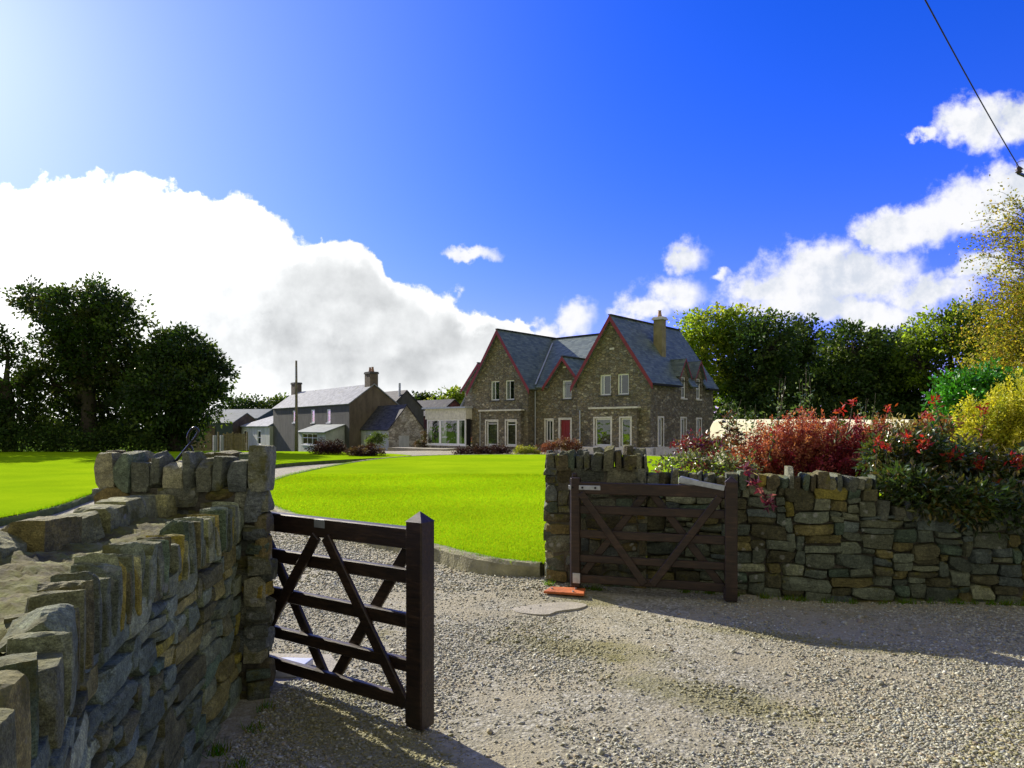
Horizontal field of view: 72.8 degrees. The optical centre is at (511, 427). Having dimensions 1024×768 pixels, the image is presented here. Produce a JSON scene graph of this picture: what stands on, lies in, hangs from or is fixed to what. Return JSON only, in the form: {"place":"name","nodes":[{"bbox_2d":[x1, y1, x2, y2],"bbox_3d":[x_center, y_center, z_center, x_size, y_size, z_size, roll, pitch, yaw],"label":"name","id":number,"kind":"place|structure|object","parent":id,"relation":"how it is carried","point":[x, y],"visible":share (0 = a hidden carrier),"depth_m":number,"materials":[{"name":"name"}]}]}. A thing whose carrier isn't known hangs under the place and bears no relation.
{"place":"outdoors","nodes":[
{"label":"outdoors","id":0,"kind":"place"},
{"bbox_2d":[0,437,248,450],"bbox_3d":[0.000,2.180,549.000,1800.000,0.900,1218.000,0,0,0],"label":"ground","id":1,"kind":"structure","parent":0,"point":[117,449],"depth_m":84.53,"materials":[{"name":"green plant"}]},
{"bbox_2d":[0,322,56,450],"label":"ivy tree","id":2,"kind":"object","parent":1,"relation":"on","point":[8,408],"visible":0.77,"depth_m":44.97,"materials":[{"name":"green plant"}]},
{"bbox_2d":[0,271,160,450],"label":"broadleaf tree","id":3,"kind":"object","parent":1,"relation":"on","point":[81,341],"visible":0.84,"depth_m":45.98,"materials":[{"name":"green plant"}]},
{"bbox_2d":[0,406,182,451],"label":"undergrowth","id":4,"kind":"object","parent":1,"relation":"on","point":[56,437],"visible":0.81,"depth_m":43.94,"materials":[{"name":"green plant"}]},
{"bbox_2d":[0,494,243,767],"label":"rubble wall","id":5,"kind":"structure","parent":1,"relation":"on","point":[119,629],"depth_m":2.61,"materials":[{"name":"stone"}]},
{"bbox_2d":[109,320,241,450],"bbox_3d":[-22.101,-2.653,45.702,7.275,9.230,7.176,0,0,0],"label":"broadleaf tree","id":6,"kind":"object","parent":1,"relation":"on","point":[182,361],"visible":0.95,"depth_m":44.95,"materials":[{"name":"green plant"}]},
{"bbox_2d":[91,445,277,700],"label":"stone pier","id":7,"kind":"structure","parent":1,"relation":"on","point":[192,482],"depth_m":4.14,"materials":[{"name":"grey stone"}]},
{"bbox_2d":[174,427,199,461],"bbox_3d":[-2.025,0.114,4.321,0.166,0.244,0.048,0,0,-6],"label":"metal loop","id":8,"kind":"object","parent":7,"relation":"attached to","point":[189,443],"visible":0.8,"depth_m":4.31,"materials":[{"name":"black metal"}]},
{"bbox_2d":[269,511,433,730],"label":"timber gate","id":9,"kind":"structure","parent":7,"relation":"attached to","point":[413,539],"depth_m":3.96,"materials":[{"name":"wood"}]},
{"bbox_2d":[0,455,411,525],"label":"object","id":10,"kind":"structure","parent":1,"relation":"on","point":[52,510],"depth_m":13.93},
{"bbox_2d":[184,432,247,450],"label":"yard fence","id":11,"kind":"object","parent":1,"relation":"on","point":[232,440],"visible":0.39,"depth_m":68.77,"materials":[{"name":"brown wood"}]},
{"bbox_2d":[200,413,256,449],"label":"farm shed","id":12,"kind":"structure","parent":1,"relation":"on","point":[237,420],"depth_m":84.89,"materials":[{"name":"grey metal"}]},
{"bbox_2d":[200,426,214,448],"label":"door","id":13,"kind":"structure","parent":12,"relation":"in","point":[212,431],"depth_m":84.85,"materials":[{"name":"wood"}]},
{"bbox_2d":[215,409,272,425],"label":"farm shed","id":14,"kind":"structure","parent":1,"relation":"on","point":[257,414],"depth_m":98.99,"materials":[{"name":"grey metal"}]},
{"bbox_2d":[221,392,268,408],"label":"distant tree","id":15,"kind":"object","parent":1,"relation":"on","point":[245,403],"visible":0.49,"depth_m":113.74,"materials":[{"name":"green plant"}]},
{"bbox_2d":[261,392,289,408],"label":"distant tree","id":16,"kind":"object","parent":1,"relation":"on","point":[276,399],"visible":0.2,"depth_m":115.56,"materials":[{"name":"green plant"}]},
{"bbox_2d":[295,361,297,450],"bbox_3d":[-16.779,-1.489,53.980,0.265,7.481,0.306,0,0,36],"label":"utility pole","id":17,"kind":"object","parent":1,"relation":"on","point":[296,414],"visible":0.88,"depth_m":53.91,"materials":[{"name":"metal"}]},
{"bbox_2d":[240,367,424,450],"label":"farmhouse","id":18,"kind":"object","parent":1,"relation":"on","point":[343,414],"visible":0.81,"depth_m":66.82,"materials":[{"name":"stone"}]},
{"bbox_2d":[258,430,260,444],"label":"window","id":19,"kind":"structure","parent":18,"relation":"in","point":[259,431],"depth_m":80.45,"materials":[{"name":"white paint"}]},
{"bbox_2d":[301,433,316,445],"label":"window","id":20,"kind":"structure","parent":18,"relation":"in","point":[309,438],"depth_m":65.06,"materials":[{"name":"white paint"}]},
{"bbox_2d":[310,409,314,423],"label":"window","id":21,"kind":"structure","parent":18,"relation":"in","point":[312,422],"depth_m":68.42,"materials":[{"name":"white paint"}]},
{"bbox_2d":[326,409,329,423],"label":"window","id":22,"kind":"structure","parent":18,"relation":"in","point":[328,422],"depth_m":65.42,"materials":[{"name":"white paint"}]},
{"bbox_2d":[364,431,388,448],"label":"green bush","id":23,"kind":"object","parent":1,"relation":"on","point":[376,438],"visible":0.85,"depth_m":54.80,"materials":[{"name":"green plant"}]},
{"bbox_2d":[360,404,425,450],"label":"outbuilding","id":24,"kind":"structure","parent":1,"relation":"on","point":[401,425],"depth_m":59.25,"materials":[{"name":"stone"}]},
{"bbox_2d":[412,429,435,447],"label":"climbing bush","id":25,"kind":"object","parent":1,"relation":"on","point":[420,443],"visible":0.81,"depth_m":54.86,"materials":[{"name":"green plant"}]},
{"bbox_2d":[412,389,441,400],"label":"distant tree","id":26,"kind":"object","parent":1,"relation":"on","point":[420,396],"visible":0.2,"depth_m":108.95,"materials":[{"name":"green plant"}]},
{"bbox_2d":[418,399,460,447],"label":"house","id":27,"kind":"structure","parent":1,"relation":"on","point":[441,403],"depth_m":76.24,"materials":[{"name":"stone"}]},
{"bbox_2d":[427,385,464,403],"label":"distant tree","id":28,"kind":"object","parent":1,"relation":"on","point":[452,393],"visible":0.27,"depth_m":98.95,"materials":[{"name":"green plant"}]},
{"bbox_2d":[451,443,512,454],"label":"clipped shrub","id":29,"kind":"object","parent":1,"relation":"on","point":[483,450],"visible":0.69,"depth_m":40.36,"materials":[{"name":"red plant"}]},
{"bbox_2d":[271,454,703,577],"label":"kerb","id":30,"kind":"structure","parent":1,"relation":"on","point":[468,561],"depth_m":8.02,"materials":[{"name":"stone"}]},
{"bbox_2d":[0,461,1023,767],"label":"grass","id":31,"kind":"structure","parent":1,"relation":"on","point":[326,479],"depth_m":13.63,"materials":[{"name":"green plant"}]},
{"bbox_2d":[511,445,541,453],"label":"yellow shrub","id":32,"kind":"object","parent":1,"relation":"on","point":[522,449],"visible":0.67,"depth_m":40.84,"materials":[{"name":"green plant"}]},
{"bbox_2d":[388,310,719,454],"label":"stone house","id":33,"kind":"structure","parent":1,"relation":"on","point":[618,382],"depth_m":47.42,"materials":[{"name":"brown stone"}]},
{"bbox_2d":[427,419,441,444],"bbox_3d":[-5.989,0.315,54.462,1.700,2.150,0.450,0,0,41],"label":"sunroom window","id":34,"kind":"structure","parent":33,"relation":"in","point":[433,425],"depth_m":54.72,"materials":[{"name":"white paint"}]},
{"bbox_2d":[440,419,462,444],"bbox_3d":[-4.674,0.315,53.307,2.200,2.150,0.450,0,0,41],"label":"sunroom window","id":35,"kind":"structure","parent":33,"relation":"in","point":[449,427],"depth_m":53.58,"materials":[{"name":"white paint"}]},
{"bbox_2d":[458,419,470,445],"bbox_3d":[-3.622,0.315,52.377,1.000,2.150,0.450,0,0,41],"label":"sunroom window","id":36,"kind":"structure","parent":33,"relation":"in","point":[466,422],"depth_m":52.24,"materials":[{"name":"white paint"}]},
{"bbox_2d":[485,419,498,445],"bbox_3d":[-1.443,0.365,50.619,1.320,1.950,0.220,0,0,41],"label":"window","id":37,"kind":"structure","parent":33,"relation":"in","point":[496,420],"depth_m":50.84,"materials":[{"name":"white paint"}]},
{"bbox_2d":[489,381,499,401],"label":"window","id":38,"kind":"structure","parent":33,"relation":"in","point":[494,384],"depth_m":51.14,"materials":[{"name":"white paint"}]},
{"bbox_2d":[504,380,514,400],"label":"window","id":39,"kind":"structure","parent":33,"relation":"in","point":[509,383],"depth_m":50.19,"materials":[{"name":"white paint"}]},
{"bbox_2d":[505,419,516,446],"bbox_3d":[-0.053,0.365,49.398,1.120,1.950,0.220,0,0,41],"label":"window","id":40,"kind":"structure","parent":33,"relation":"in","point":[508,420],"depth_m":49.38,"materials":[{"name":"white paint"}]},
{"bbox_2d":[544,418,553,442],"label":"window","id":41,"kind":"structure","parent":33,"relation":"in","point":[550,421],"depth_m":48.61,"materials":[{"name":"white paint"}]},
{"bbox_2d":[558,418,571,447],"bbox_3d":[3.684,0.325,47.551,1.150,2.050,0.180,0,0,41],"label":"door","id":42,"kind":"structure","parent":33,"relation":"in","point":[564,424],"depth_m":47.61,"materials":[{"name":"red paint"}]},
{"bbox_2d":[560,380,571,399],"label":"window","id":43,"kind":"structure","parent":33,"relation":"in","point":[566,383],"depth_m":47.74,"materials":[{"name":"white paint"}]},
{"bbox_2d":[593,417,611,446],"bbox_3d":[5.799,0.255,44.256,1.420,1.930,0.220,0,0,41],"label":"window","id":44,"kind":"structure","parent":33,"relation":"in","point":[602,418],"depth_m":44.38,"materials":[{"name":"white paint"}]},
{"bbox_2d":[598,375,611,396],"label":"window","id":45,"kind":"structure","parent":33,"relation":"in","point":[605,389],"depth_m":44.81,"materials":[{"name":"white paint"}]},
{"bbox_2d":[616,373,629,395],"bbox_3d":[7.118,-2.745,43.754,1.040,1.510,0.610,0,0,41],"label":"window","id":46,"kind":"structure","parent":33,"relation":"in","point":[623,379],"depth_m":43.99,"materials":[{"name":"white paint"}]},
{"bbox_2d":[619,416,631,446],"bbox_3d":[7.069,0.255,43.141,0.920,1.930,0.220,0,0,41],"label":"window","id":47,"kind":"structure","parent":33,"relation":"in","point":[621,419],"depth_m":43.33,"materials":[{"name":"white paint"}]},
{"bbox_2d":[657,416,664,446],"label":"window","id":48,"kind":"structure","parent":33,"relation":"in","point":[659,418],"depth_m":43.46,"materials":[{"name":"white paint"}]},
{"bbox_2d":[680,417,686,444],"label":"window","id":49,"kind":"structure","parent":33,"relation":"in","point":[681,418],"depth_m":45.67,"materials":[{"name":"white paint"}]},
{"bbox_2d":[680,377,687,399],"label":"window","id":50,"kind":"structure","parent":33,"relation":"in","point":[682,378],"depth_m":45.80,"materials":[{"name":"white paint"}]},
{"bbox_2d":[696,418,701,438],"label":"window","id":51,"kind":"structure","parent":33,"relation":"in","point":[697,419],"depth_m":47.39,"materials":[{"name":"white paint"}]},
{"bbox_2d":[696,379,701,400],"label":"window","id":52,"kind":"structure","parent":33,"relation":"in","point":[697,380],"depth_m":47.40,"materials":[{"name":"white paint"}]},
{"bbox_2d":[535,436,583,453],"bbox_3d":[2.757,1.083,40.592,2.935,1.287,1.698,0,0,0],"label":"russet shrub","id":53,"kind":"object","parent":1,"relation":"on","point":[564,445],"visible":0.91,"depth_m":40.35,"materials":[{"name":"red plant"}]},
{"bbox_2d":[543,445,648,588],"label":"stone pier","id":54,"kind":"structure","parent":1,"relation":"on","point":[562,467],"depth_m":7.21,"materials":[{"name":"grey stone"}]},
{"bbox_2d":[692,435,723,460],"bbox_3d":[8.963,0.999,30.924,2.427,1.419,1.214,0,0,0],"label":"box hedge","id":55,"kind":"object","parent":1,"relation":"on","point":[712,440],"visible":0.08,"depth_m":30.85,"materials":[{"name":"green plant"}]},
{"bbox_2d":[667,301,775,418],"bbox_3d":[18.422,-4.726,62.883,11.242,13.390,7.062,0,0,0],"label":"broadleaf tree","id":56,"kind":"object","parent":1,"relation":"on","point":[715,337],"visible":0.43,"depth_m":61.44,"materials":[{"name":"green plant"}]},
{"bbox_2d":[712,307,826,419],"bbox_3d":[22.097,-4.104,60.004,9.181,12.107,7.578,0,0,0],"label":"broadleaf tree","id":57,"kind":"object","parent":1,"relation":"on","point":[768,362],"visible":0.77,"depth_m":58.74,"materials":[{"name":"green plant"}]},
{"bbox_2d":[710,419,917,461],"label":"garden wall","id":58,"kind":"structure","parent":1,"relation":"on","point":[715,426],"depth_m":28.02,"materials":[{"name":"white paint"}]},
{"bbox_2d":[772,312,866,418],"bbox_3d":[27.585,-4.514,63.885,9.496,12.936,7.823,0,0,33],"label":"broadleaf tree","id":59,"kind":"object","parent":1,"relation":"on","point":[807,342],"visible":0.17,"depth_m":63.39,"materials":[{"name":"green plant"}]},
{"bbox_2d":[713,371,947,424],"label":"undergrowth","id":60,"kind":"object","parent":1,"relation":"on","point":[878,408],"visible":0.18,"depth_m":56.43,"materials":[{"name":"green plant"}]},
{"bbox_2d":[646,466,1023,602],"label":"rubble wall","id":61,"kind":"structure","parent":1,"relation":"on","point":[817,535],"depth_m":6.68,"materials":[{"name":"stone"}]},
{"bbox_2d":[738,461,776,512],"bbox_3d":[2.326,0.574,6.768,0.278,0.504,0.637,0,0,-9],"label":"hanging sprig","id":62,"kind":"object","parent":61,"relation":"on","point":[766,501],"visible":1,"depth_m":6.57,"materials":[{"name":"red plant"}]},
{"bbox_2d":[795,318,914,418],"bbox_3d":[29.251,-3.814,60.227,10.174,11.539,8.197,0,0,0],"label":"broadleaf tree","id":63,"kind":"object","parent":1,"relation":"on","point":[860,367],"visible":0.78,"depth_m":58.38,"materials":[{"name":"green plant"}]},
{"bbox_2d":[863,323,944,420],"bbox_3d":[35.324,-3.823,62.904,8.867,11.566,7.805,0,0,0],"label":"broadleaf tree","id":64,"kind":"object","parent":1,"relation":"on","point":[917,395],"visible":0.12,"depth_m":61.23,"materials":[{"name":"green plant"}]},
{"bbox_2d":[882,295,1023,394],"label":"broadleaf tree","id":65,"kind":"object","parent":1,"relation":"on","point":[933,347],"visible":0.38,"depth_m":57.20,"materials":[{"name":"green plant"}]},
{"bbox_2d":[945,174,1023,400],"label":"birch tree","id":66,"kind":"object","parent":1,"relation":"on","point":[1009,349],"visible":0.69,"depth_m":13.61,"materials":[{"name":"yellow plant"}]},
{"bbox_2d":[1015,161,1023,176],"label":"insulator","id":67,"kind":"object","parent":1,"relation":"on","point":[1019,169],"visible":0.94,"depth_m":14.98,"materials":[{"name":"black metal"}]},
{"bbox_2d":[924,0,1018,166],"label":"overhead cable","id":68,"kind":"object","parent":67,"relation":"attached to","point":[926,2],"visible":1,"depth_m":11.36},
{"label":"garden bed","id":69,"kind":"structure","parent":1,"relation":"on","visible":0},
{"bbox_2d":[647,441,763,478],"bbox_3d":[2.211,0.674,7.925,1.322,1.057,0.758,0,0,0],"label":"pale leaved shrub","id":70,"kind":"object","parent":69,"relation":"on","point":[707,465],"visible":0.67,"depth_m":7.86,"materials":[{"name":"green plant"}]},
{"bbox_2d":[715,402,752,466],"bbox_3d":[2.728,0.437,8.569,0.433,1.528,0.426,0,0,38],"label":"tall russet plant","id":71,"kind":"object","parent":69,"relation":"on","point":[732,431],"visible":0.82,"depth_m":8.58,"materials":[{"name":"red plant"}]},
{"bbox_2d":[725,407,900,477],"bbox_3d":[3.737,0.369,8.459,2.191,1.280,1.563,0,0,18],"label":"barberry bush","id":72,"kind":"object","parent":69,"relation":"on","point":[809,446],"visible":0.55,"depth_m":8.14,"materials":[{"name":"red plant"}]},
{"bbox_2d":[764,394,1023,539],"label":"photinia hedge","id":73,"kind":"object","parent":69,"relation":"on","point":[919,466],"visible":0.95,"depth_m":6.83,"materials":[{"name":"green plant"}]},
{"bbox_2d":[855,408,966,498],"bbox_3d":[4.662,0.366,8.208,1.299,1.246,0.824,0,0,0],"label":"russet photinia","id":74,"kind":"object","parent":69,"relation":"on","point":[915,423],"visible":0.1,"depth_m":8.09,"materials":[{"name":"red plant"}]},
{"bbox_2d":[921,356,1023,441],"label":"laurel bush","id":75,"kind":"object","parent":69,"relation":"on","point":[952,392],"visible":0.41,"depth_m":11.87,"materials":[{"name":"green plant"}]},
{"bbox_2d":[943,368,1023,457],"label":"golden shrub","id":76,"kind":"object","parent":69,"relation":"on","point":[1004,423],"visible":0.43,"depth_m":9.43,"materials":[{"name":"yellow plant"}]},
{"bbox_2d":[0,451,409,516],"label":"lawn","id":77,"kind":"structure","parent":0,"point":[32,480],"depth_m":22.85,"materials":[{"name":"green plant"}]},
{"bbox_2d":[304,437,346,454],"bbox_3d":[-10.498,1.111,39.574,2.382,1.248,2.183,0,0,-35],"label":"clipped shrub","id":78,"kind":"object","parent":77,"relation":"on","point":[322,447],"visible":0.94,"depth_m":39.21,"materials":[{"name":"green plant"}]},
{"bbox_2d":[342,441,385,456],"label":"clipped shrub","id":79,"kind":"object","parent":77,"relation":"on","point":[366,450],"visible":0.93,"depth_m":37.20,"materials":[{"name":"green plant"}]},
{"bbox_2d":[0,450,1023,767],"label":"gravel drive","id":80,"kind":"structure","parent":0,"point":[644,676],"depth_m":4.50,"materials":[{"name":"grey gravel"}]},
{"bbox_2d":[269,653,336,682],"bbox_3d":[-1.485,1.660,4.670,0.730,0.080,0.660,0,0,0],"label":"concrete pad","id":81,"kind":"object","parent":80,"relation":"on","point":[330,661],"visible":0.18,"depth_m":4.88,"materials":[{"name":"grey concrete"}]},
{"bbox_2d":[275,657,312,677],"bbox_3d":[-1.520,1.591,4.640,0.302,0.057,0.262,0,0,4],"label":"gate motor lid","id":82,"kind":"object","parent":81,"relation":"on","point":[308,661],"visible":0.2,"depth_m":4.68,"materials":[{"name":"grey metal"}]},
{"bbox_2d":[510,602,586,615],"bbox_3d":[0.309,1.697,6.511,0.694,0.066,0.508,0,0,-35],"label":"concrete pad","id":83,"kind":"object","parent":80,"relation":"on","point":[546,609],"visible":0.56,"depth_m":6.40,"materials":[{"name":"grey concrete"}]},
{"bbox_2d":[544,587,585,595],"bbox_3d":[0.538,1.617,6.921,0.404,0.037,0.241,0,0,16],"label":"gate motor lid","id":84,"kind":"object","parent":80,"relation":"on","point":[576,591],"visible":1,"depth_m":6.85,"materials":[{"name":"metal"}]},
{"bbox_2d":[570,473,578,587],"bbox_3d":[0.640,1.055,7.090,0.090,1.190,0.090,0,0,14],"label":"hanging post","id":85,"kind":"object","parent":80,"relation":"on","point":[574,474],"visible":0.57,"depth_m":7.06,"materials":[{"name":"brown wood"}]},
{"bbox_2d":[569,476,737,601],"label":"timber gate","id":86,"kind":"structure","parent":85,"relation":"attached to","point":[691,487],"depth_m":6.71,"materials":[{"name":"wood"}]},
{"bbox_2d":[0,0,1023,426],"label":"sky","id":87,"kind":"structure","parent":0,"point":[338,189],"materials":[{"name":"blue"}]},
{"bbox_2d":[270,454,880,563],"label":"lawn","id":88,"kind":"structure","parent":0,"point":[487,464],"depth_m":18.09,"materials":[{"name":"green plant"}]},
{"bbox_2d":[669,428,724,471],"bbox_3d":[2.405,0.697,8.959,0.760,1.409,0.539,0,0,0],"label":"wine red shrub","id":89,"kind":"object","parent":88,"relation":"on","point":[702,446],"visible":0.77,"depth_m":8.97,"materials":[{"name":"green plant"}]},
{"bbox_2d":[719,402,743,469],"bbox_3d":[4.414,0.391,13.999,0.484,1.924,0.720,0,0,0],"label":"sapling","id":90,"kind":"object","parent":88,"relation":"on","point":[738,412],"visible":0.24,"depth_m":13.98,"materials":[{"name":"green plant"}]},
{"bbox_2d":[739,405,766,456],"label":"sapling","id":91,"kind":"object","parent":88,"relation":"on","point":[752,426],"visible":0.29,"depth_m":13.37,"materials":[{"name":"green plant"}]},
{"bbox_2d":[767,376,793,432],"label":"sapling","id":92,"kind":"object","parent":88,"relation":"on","point":[779,414],"visible":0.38,"depth_m":12.96,"materials":[{"name":"green plant"}]},
{"bbox_2d":[790,369,819,431],"bbox_3d":[5.622,0.100,13.428,0.495,2.507,0.864,0,0,34],"label":"sapling","id":93,"kind":"object","parent":88,"relation":"on","point":[801,402],"visible":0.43,"depth_m":13.30,"materials":[{"name":"green plant"}]},
{"bbox_2d":[855,393,881,428],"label":"sapling","id":94,"kind":"object","parent":88,"relation":"on","point":[864,414],"visible":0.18,"depth_m":12.93,"materials":[{"name":"green plant"}]},
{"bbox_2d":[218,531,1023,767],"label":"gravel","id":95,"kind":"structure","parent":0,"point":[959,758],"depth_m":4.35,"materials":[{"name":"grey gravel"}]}
]}

